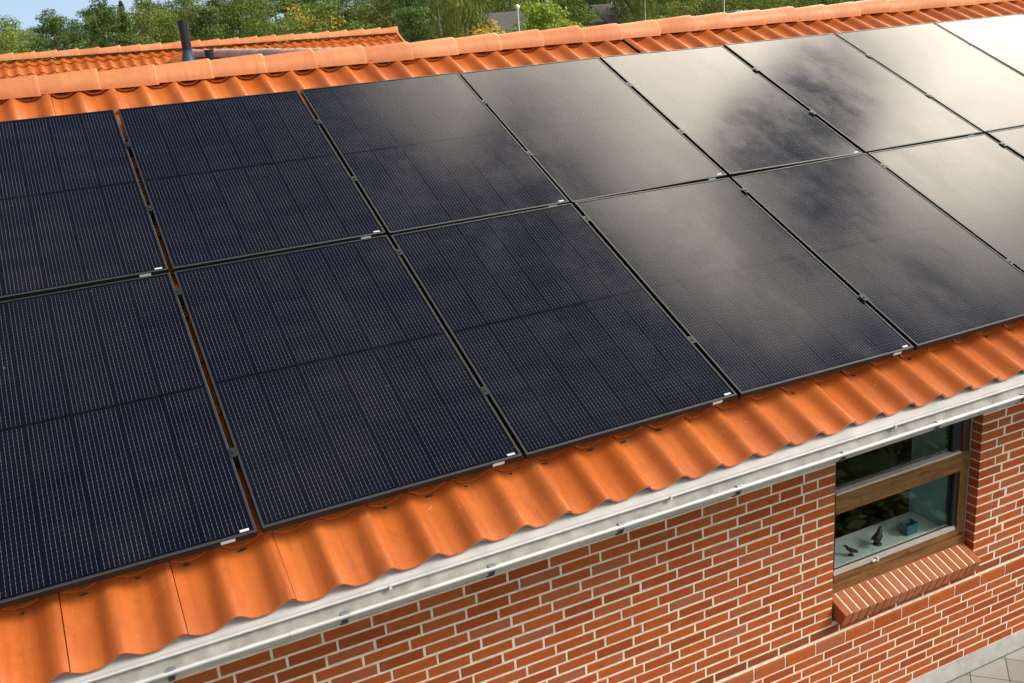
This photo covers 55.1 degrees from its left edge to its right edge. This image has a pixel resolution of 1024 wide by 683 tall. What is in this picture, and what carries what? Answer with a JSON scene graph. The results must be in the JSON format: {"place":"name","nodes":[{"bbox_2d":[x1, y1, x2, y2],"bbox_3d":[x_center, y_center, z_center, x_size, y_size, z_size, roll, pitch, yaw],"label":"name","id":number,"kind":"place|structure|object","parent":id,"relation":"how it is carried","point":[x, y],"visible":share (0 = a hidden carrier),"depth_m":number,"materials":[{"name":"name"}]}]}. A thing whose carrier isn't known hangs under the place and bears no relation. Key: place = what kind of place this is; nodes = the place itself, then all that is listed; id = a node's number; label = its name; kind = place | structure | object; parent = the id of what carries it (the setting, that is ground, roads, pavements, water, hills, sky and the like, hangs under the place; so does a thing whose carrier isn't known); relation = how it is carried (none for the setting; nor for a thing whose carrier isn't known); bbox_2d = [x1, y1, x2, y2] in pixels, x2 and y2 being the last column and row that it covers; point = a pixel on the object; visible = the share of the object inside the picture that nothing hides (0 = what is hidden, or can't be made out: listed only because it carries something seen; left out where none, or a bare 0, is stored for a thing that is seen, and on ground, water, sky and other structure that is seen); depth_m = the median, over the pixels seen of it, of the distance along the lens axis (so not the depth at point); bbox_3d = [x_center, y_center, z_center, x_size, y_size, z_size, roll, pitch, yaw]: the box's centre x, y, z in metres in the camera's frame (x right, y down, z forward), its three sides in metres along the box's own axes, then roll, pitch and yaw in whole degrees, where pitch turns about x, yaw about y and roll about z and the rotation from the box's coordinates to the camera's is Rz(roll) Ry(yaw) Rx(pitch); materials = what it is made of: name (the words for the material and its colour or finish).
{"place":"outdoors","nodes":[
{"label":"outdoors","id":0,"kind":"place"},
{"bbox_2d":[75,8,96,31],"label":"pine tree","id":1,"kind":"object","parent":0,"point":[81,12],"visible":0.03,"depth_m":100.52,"materials":[{"name":"green plant"}]},
{"bbox_2d":[159,0,190,38],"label":"pine tree","id":2,"kind":"object","parent":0,"point":[170,2],"visible":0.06,"depth_m":96.37,"materials":[{"name":"green plant"}]},
{"bbox_2d":[174,0,198,21],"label":"pine tree","id":3,"kind":"object","parent":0,"point":[183,2],"visible":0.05,"depth_m":111.34,"materials":[{"name":"green plant"}]},
{"bbox_2d":[205,0,230,38],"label":"pine tree","id":4,"kind":"object","parent":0,"point":[215,3],"visible":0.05,"depth_m":102.47,"materials":[{"name":"green plant"}]},
{"bbox_2d":[211,2,247,45],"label":"pine tree","id":5,"kind":"object","parent":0,"point":[226,34],"visible":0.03,"depth_m":68.84,"materials":[{"name":"green plant"}]},
{"bbox_2d":[239,0,279,34],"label":"pine tree","id":6,"kind":"object","parent":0,"point":[268,14],"visible":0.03,"depth_m":73.87,"materials":[{"name":"green plant"}]},
{"bbox_2d":[264,0,294,43],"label":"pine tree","id":7,"kind":"object","parent":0,"point":[279,5],"visible":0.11,"depth_m":90.86,"materials":[{"name":"green plant"}]},
{"bbox_2d":[283,0,301,41],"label":"spruce tree","id":8,"kind":"object","parent":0,"point":[292,11],"visible":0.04,"depth_m":65.33,"materials":[{"name":"green plant"}]},
{"bbox_2d":[0,0,611,58],"label":"sky","id":9,"kind":"structure","parent":0,"point":[26,10],"materials":[{"name":"blue"}]},
{"bbox_2d":[294,0,327,30],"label":"pine tree","id":10,"kind":"object","parent":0,"point":[306,1],"visible":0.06,"depth_m":70.49,"materials":[{"name":"green plant"}]},
{"bbox_2d":[322,0,355,38],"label":"pine tree","id":11,"kind":"object","parent":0,"point":[339,2],"visible":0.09,"depth_m":99.23,"materials":[{"name":"green plant"}]},
{"bbox_2d":[331,8,357,31],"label":"pine tree","id":12,"kind":"object","parent":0,"point":[345,12],"visible":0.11,"depth_m":66.43,"materials":[{"name":"green plant"}]},
{"bbox_2d":[344,3,375,25],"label":"broadleaf tree","id":13,"kind":"object","parent":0,"point":[362,11],"visible":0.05,"depth_m":78.50,"materials":[{"name":"green plant"}]},
{"bbox_2d":[384,0,431,42],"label":"pine tree","id":14,"kind":"object","parent":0,"point":[407,3],"visible":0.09,"depth_m":63.85,"materials":[{"name":"green plant"}]},
{"bbox_2d":[412,0,443,28],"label":"pine tree","id":15,"kind":"object","parent":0,"point":[425,5],"visible":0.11,"depth_m":77.67,"materials":[{"name":"green plant"}]},
{"bbox_2d":[460,11,490,35],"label":"broadleaf tree","id":16,"kind":"object","parent":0,"point":[475,25],"visible":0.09,"depth_m":76.09,"materials":[{"name":"green plant"}]},
{"bbox_2d":[574,0,605,11],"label":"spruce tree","id":17,"kind":"object","parent":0,"point":[594,2],"visible":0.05,"depth_m":95.10,"materials":[{"name":"green plant"}]},
{"bbox_2d":[806,0,846,4],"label":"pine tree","id":18,"kind":"object","parent":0,"point":[828,2],"visible":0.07,"depth_m":63.73,"materials":[{"name":"green plant"}]},
{"bbox_2d":[947,647,1023,682],"bbox_3d":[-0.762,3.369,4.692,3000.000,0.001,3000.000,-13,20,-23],"label":"ground","id":19,"kind":"structure","parent":0,"point":[984,665],"depth_m":6.93,"materials":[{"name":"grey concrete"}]},
{"bbox_2d":[3,38,34,60],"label":"broadleaf tree","id":20,"kind":"object","parent":19,"relation":"on","point":[20,49],"visible":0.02,"depth_m":73.25,"materials":[{"name":"green plant"}]},
{"bbox_2d":[0,15,44,59],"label":"broadleaf tree","id":21,"kind":"object","parent":19,"relation":"on","point":[5,23],"visible":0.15,"depth_m":85.75,"materials":[{"name":"green plant"}]},
{"bbox_2d":[0,25,46,62],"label":"broadleaf tree","id":22,"kind":"object","parent":19,"relation":"on","point":[12,33],"visible":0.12,"depth_m":51.24,"materials":[{"name":"green plant"}]},
{"bbox_2d":[17,27,39,59],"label":"broadleaf tree","id":23,"kind":"object","parent":19,"relation":"on","point":[27,31],"visible":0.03,"depth_m":98.62,"materials":[{"name":"green plant"}]},
{"bbox_2d":[22,33,52,59],"bbox_3d":[-30.004,-16.690,63.243,2.870,6.092,3.562,-13,20,-23],"label":"pine tree","id":24,"kind":"object","parent":19,"relation":"on","point":[31,47],"visible":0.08,"depth_m":62.41,"materials":[{"name":"green plant"}]},
{"bbox_2d":[26,26,50,42],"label":"pine tree","id":25,"kind":"object","parent":19,"relation":"on","point":[36,30],"visible":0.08,"depth_m":105.89,"materials":[{"name":"green plant"}]},
{"bbox_2d":[36,14,72,58],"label":"pine tree","id":26,"kind":"object","parent":19,"relation":"on","point":[56,20],"visible":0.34,"depth_m":72.33,"materials":[{"name":"green plant"}]},
{"bbox_2d":[35,9,79,50],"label":"pine tree","id":27,"kind":"object","parent":19,"relation":"on","point":[47,14],"visible":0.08,"depth_m":94.99,"materials":[{"name":"green plant"}]},
{"bbox_2d":[56,20,84,57],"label":"pine tree","id":28,"kind":"object","parent":19,"relation":"on","point":[66,42],"visible":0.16,"depth_m":69.38,"materials":[{"name":"green plant"}]},
{"bbox_2d":[61,17,85,49],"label":"pine tree","id":29,"kind":"object","parent":19,"relation":"on","point":[71,20],"visible":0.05,"depth_m":84.72,"materials":[{"name":"green plant"}]},
{"bbox_2d":[74,15,106,56],"bbox_3d":[-27.207,-17.997,64.982,3.954,7.037,3.186,7,21,31],"label":"pine tree","id":30,"kind":"object","parent":19,"relation":"on","point":[82,30],"visible":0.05,"depth_m":63.89,"materials":[{"name":"green plant"}]},
{"bbox_2d":[81,0,126,56],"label":"pine tree","id":31,"kind":"object","parent":19,"relation":"on","point":[95,28],"visible":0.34,"depth_m":58.26,"materials":[{"name":"green plant"}]},
{"bbox_2d":[90,5,122,45],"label":"pine tree","id":32,"kind":"object","parent":19,"relation":"on","point":[114,8],"visible":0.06,"depth_m":85.29,"materials":[{"name":"green plant"}]},
{"bbox_2d":[65,10,156,57],"bbox_3d":[-24.966,-17.340,62.382,5.582,7.065,5.949,-18,22,-34],"label":"broadleaf tree","id":33,"kind":"object","parent":19,"relation":"on","point":[143,42],"visible":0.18,"depth_m":62.01,"materials":[{"name":"green plant"}]},
{"bbox_2d":[117,12,142,53],"bbox_3d":[-23.547,-17.145,61.550,4.259,6.976,4.521,6,21,30],"label":"spruce tree","id":34,"kind":"object","parent":19,"relation":"on","point":[124,29],"visible":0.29,"depth_m":60.55,"materials":[{"name":"green plant"}]},
{"bbox_2d":[109,5,177,53],"bbox_3d":[-24.238,-18.395,64.912,5.366,7.368,4.870,-13,20,-24],"label":"broadleaf tree","id":35,"kind":"object","parent":19,"relation":"on","point":[139,18],"visible":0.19,"depth_m":64.50,"materials":[{"name":"green plant"}]},
{"bbox_2d":[130,0,168,42],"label":"broadleaf tree","id":36,"kind":"object","parent":19,"relation":"on","point":[146,4],"visible":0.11,"depth_m":94.35,"materials":[{"name":"green plant"}]},
{"bbox_2d":[137,8,189,51],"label":"broadleaf tree","id":37,"kind":"object","parent":19,"relation":"on","point":[154,14],"visible":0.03,"depth_m":74.32,"materials":[{"name":"green plant"}]},
{"bbox_2d":[134,0,193,32],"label":"broadleaf tree","id":38,"kind":"object","parent":19,"relation":"on","point":[160,4],"visible":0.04,"depth_m":97.42,"materials":[{"name":"green plant"}]},
{"bbox_2d":[143,9,201,51],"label":"broadleaf tree","id":39,"kind":"object","parent":19,"relation":"on","point":[169,17],"visible":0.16,"depth_m":67.17,"materials":[{"name":"green plant"}]},
{"bbox_2d":[158,0,229,50],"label":"broadleaf tree","id":40,"kind":"object","parent":19,"relation":"on","point":[186,17],"visible":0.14,"depth_m":64.45,"materials":[{"name":"green plant"}]},
{"bbox_2d":[186,4,233,48],"bbox_3d":[-18.690,-17.415,61.222,3.528,6.928,3.333,-14,20,-25],"label":"tree","id":41,"kind":"object","parent":19,"relation":"on","point":[202,30],"visible":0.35,"depth_m":60.46,"materials":[{"name":"green plant"}]},
{"bbox_2d":[186,0,237,47],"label":"broadleaf tree","id":42,"kind":"object","parent":19,"relation":"on","point":[196,1],"visible":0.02,"depth_m":109.79,"materials":[{"name":"green plant"}]},
{"bbox_2d":[207,0,280,47],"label":"broadleaf tree","id":43,"kind":"object","parent":19,"relation":"on","point":[233,15],"visible":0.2,"depth_m":66.77,"materials":[{"name":"green plant"}]},
{"bbox_2d":[238,0,331,44],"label":"broadleaf tree","id":44,"kind":"object","parent":19,"relation":"on","point":[263,30],"visible":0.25,"depth_m":57.62,"materials":[{"name":"green plant"}]},
{"bbox_2d":[283,4,365,42],"bbox_3d":[-12.530,-19.423,66.293,6.402,6.610,7.930,-7,18,-6],"label":"autumn shrub","id":45,"kind":"object","parent":19,"relation":"on","point":[311,21],"visible":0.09,"depth_m":64.62,"materials":[{"name":"yellow plant"}]},
{"bbox_2d":[289,0,375,41],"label":"broadleaf tree","id":46,"kind":"object","parent":19,"relation":"on","point":[327,26],"visible":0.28,"depth_m":60.87,"materials":[{"name":"green plant"}]},
{"bbox_2d":[346,0,397,35],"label":"broadleaf tree","id":47,"kind":"object","parent":19,"relation":"on","point":[357,5],"visible":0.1,"depth_m":67.67,"materials":[{"name":"green plant"}]},
{"bbox_2d":[359,0,428,39],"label":"broadleaf tree","id":48,"kind":"object","parent":19,"relation":"on","point":[370,17],"visible":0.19,"depth_m":66.65,"materials":[{"name":"green plant"}]},
{"bbox_2d":[388,5,436,42],"bbox_3d":[-4.094,-12.282,44.257,2.931,5.478,2.769,0,19,13],"label":"shrub","id":49,"kind":"object","parent":19,"relation":"on","point":[411,15],"visible":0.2,"depth_m":43.16,"materials":[{"name":"green plant"}]},
{"bbox_2d":[425,0,463,39],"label":"birch tree","id":50,"kind":"object","parent":19,"relation":"on","point":[437,32],"visible":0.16,"depth_m":41.18,"materials":[{"name":"green plant"}]},
{"bbox_2d":[425,0,495,34],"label":"broadleaf tree","id":51,"kind":"object","parent":19,"relation":"on","point":[491,9],"visible":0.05,"depth_m":89.51,"materials":[{"name":"green plant"}]},
{"bbox_2d":[438,0,488,38],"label":"birch tree","id":52,"kind":"object","parent":19,"relation":"on","point":[466,13],"visible":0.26,"depth_m":39.48,"materials":[{"name":"green plant"}]},
{"bbox_2d":[461,19,506,36],"bbox_3d":[-0.800,-10.202,38.422,5.586,4.674,4.510,7,22,32],"label":"autumn shrub","id":53,"kind":"object","parent":19,"relation":"on","point":[487,30],"visible":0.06,"depth_m":38.83,"materials":[{"name":"yellow plant"}]},
{"bbox_2d":[470,10,532,33],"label":"cottage","id":54,"kind":"structure","parent":19,"relation":"on","point":[507,20],"depth_m":85.83,"materials":[{"name":"white"}]},
{"bbox_2d":[469,0,544,12],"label":"broadleaf tree","id":55,"kind":"object","parent":19,"relation":"on","point":[512,3],"visible":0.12,"depth_m":92.18,"materials":[{"name":"green plant"}]},
{"bbox_2d":[0,0,1023,682],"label":"house","id":56,"kind":"structure","parent":19,"relation":"on","point":[704,546],"depth_m":5.31,"materials":[{"name":"tile"}]},
{"bbox_2d":[146,93,933,221],"bbox_3d":[0.684,-1.270,6.503,8.500,0.126,0.086,-13,45,-23],"label":"mounting rail","id":57,"kind":"object","parent":56,"relation":"attached to","point":[149,208],"visible":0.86,"depth_m":5.78,"materials":[{"name":"grey metal"}]},
{"bbox_2d":[0,109,168,301],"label":"solar panel","id":58,"kind":"object","parent":57,"relation":"attached to","point":[74,214],"visible":0.98,"depth_m":5.25,"materials":[{"name":"glass"},{"name":"silicon cells"},{"name":"metal"}]},
{"bbox_2d":[118,90,385,272],"bbox_3d":[-1.573,-1.009,5.756,1.134,0.034,1.723,-13,45,-23],"label":"solar panel","id":59,"kind":"object","parent":57,"relation":"attached to","point":[229,179],"visible":1,"depth_m":5.65,"materials":[{"name":"glass"},{"name":"silicon cells"},{"name":"metal"}]},
{"bbox_2d":[300,72,568,237],"bbox_3d":[-0.535,-1.245,6.207,1.134,0.033,1.723,-13,45,-23],"label":"solar panel","id":60,"kind":"object","parent":57,"relation":"attached to","point":[424,152],"visible":0.98,"depth_m":6.11,"materials":[{"name":"glass"},{"name":"silicon cells"},{"name":"metal"}]},
{"bbox_2d":[460,57,726,205],"bbox_3d":[0.503,-1.480,6.657,1.134,0.036,1.723,-13,45,-23],"label":"solar panel","id":61,"kind":"object","parent":57,"relation":"attached to","point":[588,129],"visible":0.97,"depth_m":6.57,"materials":[{"name":"glass"},{"name":"silicon cells"},{"name":"metal"}]},
{"bbox_2d":[600,45,862,177],"bbox_3d":[1.541,-1.716,7.107,1.134,0.035,1.723,-12,45,-23],"label":"solar panel","id":62,"kind":"object","parent":57,"relation":"attached to","point":[726,111],"visible":0.98,"depth_m":7.02,"materials":[{"name":"glass"},{"name":"silicon cells"},{"name":"black metal"}]},
{"bbox_2d":[724,33,981,153],"bbox_3d":[2.579,-1.952,7.558,1.134,0.036,1.723,-13,45,-23],"label":"solar panel","id":63,"kind":"object","parent":57,"relation":"attached to","point":[858,99],"visible":0.98,"depth_m":7.47,"materials":[{"name":"glass"},{"name":"silicon cells"},{"name":"black metal"}]},
{"bbox_2d":[835,22,1023,133],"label":"solar panel","id":64,"kind":"object","parent":57,"relation":"attached to","point":[983,92],"visible":1,"depth_m":8.01,"materials":[{"name":"glass"},{"name":"silicon cells"},{"name":"black metal"}]},
{"bbox_2d":[934,14,1023,75],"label":"solar panel","id":65,"kind":"object","parent":57,"relation":"attached to","point":[1000,39],"visible":0.96,"depth_m":8.71,"materials":[{"name":"glass"},{"name":"silicon cells"},{"name":"black metal"}]},
{"bbox_2d":[124,42,973,156],"bbox_3d":[0.387,-1.709,6.960,8.500,0.126,0.086,-13,45,-23],"label":"mounting rail","id":66,"kind":"object","parent":56,"relation":"attached to","point":[128,145],"visible":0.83,"depth_m":6.24,"materials":[{"name":"grey metal"}]},
{"bbox_2d":[174,142,1007,305],"bbox_3d":[1.008,-0.793,6.007,8.500,0.126,0.086,-13,45,-23],"label":"mounting rail","id":67,"kind":"object","parent":56,"relation":"attached to","point":[179,292],"visible":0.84,"depth_m":5.28,"materials":[{"name":"grey metal"}]},
{"bbox_2d":[228,258,1014,467],"bbox_3d":[1.488,-0.085,5.270,8.500,0.126,0.086,-13,45,-23],"label":"mounting rail","id":68,"kind":"object","parent":56,"relation":"attached to","point":[233,453],"visible":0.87,"depth_m":4.54,"materials":[{"name":"grey metal"}]},
{"bbox_2d":[0,273,257,608],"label":"solar panel","id":69,"kind":"object","parent":68,"relation":"attached to","point":[116,459],"visible":1,"depth_m":4.06,"materials":[{"name":"glass"},{"name":"silicon cells"},{"name":"metal"}]},
{"bbox_2d":[174,235,521,532],"bbox_3d":[-0.832,0.083,4.619,1.134,0.035,1.723,-13,45,-23],"label":"solar panel","id":70,"kind":"object","parent":68,"relation":"attached to","point":[341,377],"visible":1,"depth_m":4.49,"materials":[{"name":"glass"},{"name":"silicon cells"},{"name":"metal"}]},
{"bbox_2d":[390,203,736,459],"bbox_3d":[0.206,-0.153,5.070,1.134,0.033,1.723,-13,45,-23],"label":"solar panel","id":71,"kind":"object","parent":68,"relation":"attached to","point":[562,328],"visible":1,"depth_m":4.95,"materials":[{"name":"glass"},{"name":"silicon cells"},{"name":"metal"}]},
{"bbox_2d":[574,178,913,398],"bbox_3d":[1.244,-0.388,5.520,1.134,0.035,1.723,-12,45,-23],"label":"solar panel","id":72,"kind":"object","parent":68,"relation":"attached to","point":[749,295],"visible":1,"depth_m":5.41,"materials":[{"name":"glass"},{"name":"silicon cells"},{"name":"black metal"}]},
{"bbox_2d":[731,153,1023,349],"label":"solar panel","id":73,"kind":"object","parent":68,"relation":"attached to","point":[918,270],"visible":0.98,"depth_m":5.88,"materials":[{"name":"glass"},{"name":"silicon cells"},{"name":"black metal"}]},
{"bbox_2d":[867,134,1023,272],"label":"solar panel","id":74,"kind":"object","parent":68,"relation":"attached to","point":[974,185],"visible":1,"depth_m":6.59,"materials":[{"name":"glass"},{"name":"silicon cells"},{"name":"black metal"}]},
{"bbox_2d":[986,126,1023,158],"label":"solar panel","id":75,"kind":"object","parent":68,"relation":"attached to","point":[1012,139],"visible":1,"depth_m":7.17,"materials":[{"name":"black glass"}]},
{"bbox_2d":[843,545,858,556],"bbox_3d":[2.206,1.362,6.395,0.100,0.069,0.042,5,21,28],"label":"bird ornament","id":76,"kind":"object","parent":56,"relation":"on","point":[851,551],"visible":1,"depth_m":6.39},
{"bbox_2d":[870,526,882,545],"bbox_3d":[2.421,1.292,6.494,0.065,0.106,0.153,9,22,35],"label":"bird ornament","id":77,"kind":"object","parent":56,"relation":"on","point":[877,536],"visible":1,"depth_m":6.48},
{"bbox_2d":[832,417,972,593],"bbox_3d":[2.332,0.863,6.349,1.370,1.240,0.415,-13,20,-23],"label":"window","id":78,"kind":"structure","parent":56,"relation":"in","point":[936,477],"depth_m":6.42,"materials":[{"name":"brown wood"}]},
{"bbox_2d":[899,518,918,535],"bbox_3d":[2.671,1.251,6.604,0.104,0.075,0.076,-13,20,-23],"label":"plant pot","id":79,"kind":"object","parent":56,"relation":"on","point":[909,526],"visible":1,"depth_m":6.59,"materials":[{"name":"teal ceramic"}]},
{"bbox_2d":[499,23,528,33],"bbox_3d":[-0.353,-14.836,52.912,3.701,4.332,4.585,-3,18,6],"label":"garden shrub","id":80,"kind":"object","parent":19,"relation":"on","point":[516,29],"visible":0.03,"depth_m":52.57,"materials":[{"name":"green plant"}]},
{"bbox_2d":[514,4,519,30],"bbox_3d":[0.449,-13.787,48.101,0.280,5.200,0.280,-13,20,-23],"label":"lamp post","id":81,"kind":"object","parent":19,"relation":"on","point":[517,6],"visible":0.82,"depth_m":47.40,"materials":[{"name":"silver metal"}]},
{"bbox_2d":[502,0,579,22],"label":"broadleaf tree","id":82,"kind":"object","parent":19,"relation":"on","point":[566,3],"visible":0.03,"depth_m":97.55,"materials":[{"name":"green plant"}]},
{"bbox_2d":[513,0,569,31],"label":"garden shrub","id":83,"kind":"object","parent":19,"relation":"on","point":[544,15],"visible":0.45,"depth_m":58.60,"materials":[{"name":"green plant"}]},
{"bbox_2d":[546,17,579,28],"bbox_3d":[2.472,-15.196,53.127,4.942,4.433,3.988,1,19,18],"label":"garden shrub","id":84,"kind":"object","parent":19,"relation":"on","point":[554,25],"visible":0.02,"depth_m":51.46,"materials":[{"name":"green plant"}]},
{"bbox_2d":[545,0,601,28],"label":"broadleaf tree","id":85,"kind":"object","parent":19,"relation":"on","point":[576,11],"visible":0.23,"depth_m":73.12,"materials":[{"name":"green plant"}]},
{"bbox_2d":[579,2,628,41],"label":"cottage","id":86,"kind":"structure","parent":19,"relation":"on","point":[605,16],"depth_m":92.98,"materials":[{"name":"grey"}]},
{"bbox_2d":[607,0,667,23],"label":"broadleaf tree","id":87,"kind":"object","parent":19,"relation":"on","point":[626,11],"visible":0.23,"depth_m":91.31,"materials":[{"name":"green plant"}]},
{"bbox_2d":[624,2,666,22],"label":"broadleaf tree","id":88,"kind":"object","parent":19,"relation":"on","point":[629,18],"visible":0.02,"depth_m":86.52,"materials":[{"name":"green plant"}]},
{"bbox_2d":[631,0,660,21],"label":"birch tree","id":89,"kind":"object","parent":19,"relation":"on","point":[638,6],"visible":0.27,"depth_m":61.93,"materials":[{"name":"green plant"}]},
{"bbox_2d":[635,0,675,19],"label":"broadleaf tree","id":90,"kind":"object","parent":19,"relation":"on","point":[647,12],"visible":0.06,"depth_m":82.27,"materials":[{"name":"green plant"}]},
{"bbox_2d":[658,0,703,16],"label":"broadleaf tree","id":91,"kind":"object","parent":19,"relation":"on","point":[687,1],"visible":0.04,"depth_m":64.89,"materials":[{"name":"green plant"}]},
{"bbox_2d":[659,0,716,17],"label":"broadleaf tree","id":92,"kind":"object","parent":19,"relation":"on","point":[674,8],"visible":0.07,"depth_m":44.51,"materials":[{"name":"green plant"}]},
{"bbox_2d":[676,0,748,16],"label":"broadleaf tree","id":93,"kind":"object","parent":19,"relation":"on","point":[715,5],"visible":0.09,"depth_m":40.58,"materials":[{"name":"green plant"}]},
{"bbox_2d":[683,0,741,13],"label":"broadleaf tree","id":94,"kind":"object","parent":19,"relation":"on","point":[727,4],"visible":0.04,"depth_m":72.11,"materials":[{"name":"green plant"}]},
{"bbox_2d":[732,0,790,26],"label":"broadleaf tree","id":95,"kind":"object","parent":19,"relation":"on","point":[756,3],"visible":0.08,"depth_m":45.33,"materials":[{"name":"green plant"}]},
{"bbox_2d":[733,0,801,10],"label":"broadleaf tree","id":96,"kind":"object","parent":19,"relation":"on","point":[791,4],"visible":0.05,"depth_m":66.16,"materials":[{"name":"green plant"}]},
{"bbox_2d":[763,0,818,9],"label":"broadleaf tree","id":97,"kind":"object","parent":19,"relation":"on","point":[773,3],"visible":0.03,"depth_m":43.76,"materials":[{"name":"green plant"}]},
{"bbox_2d":[798,0,856,6],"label":"broadleaf tree","id":98,"kind":"object","parent":19,"relation":"on","point":[809,4],"visible":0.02,"depth_m":41.59,"materials":[{"name":"green plant"}]},
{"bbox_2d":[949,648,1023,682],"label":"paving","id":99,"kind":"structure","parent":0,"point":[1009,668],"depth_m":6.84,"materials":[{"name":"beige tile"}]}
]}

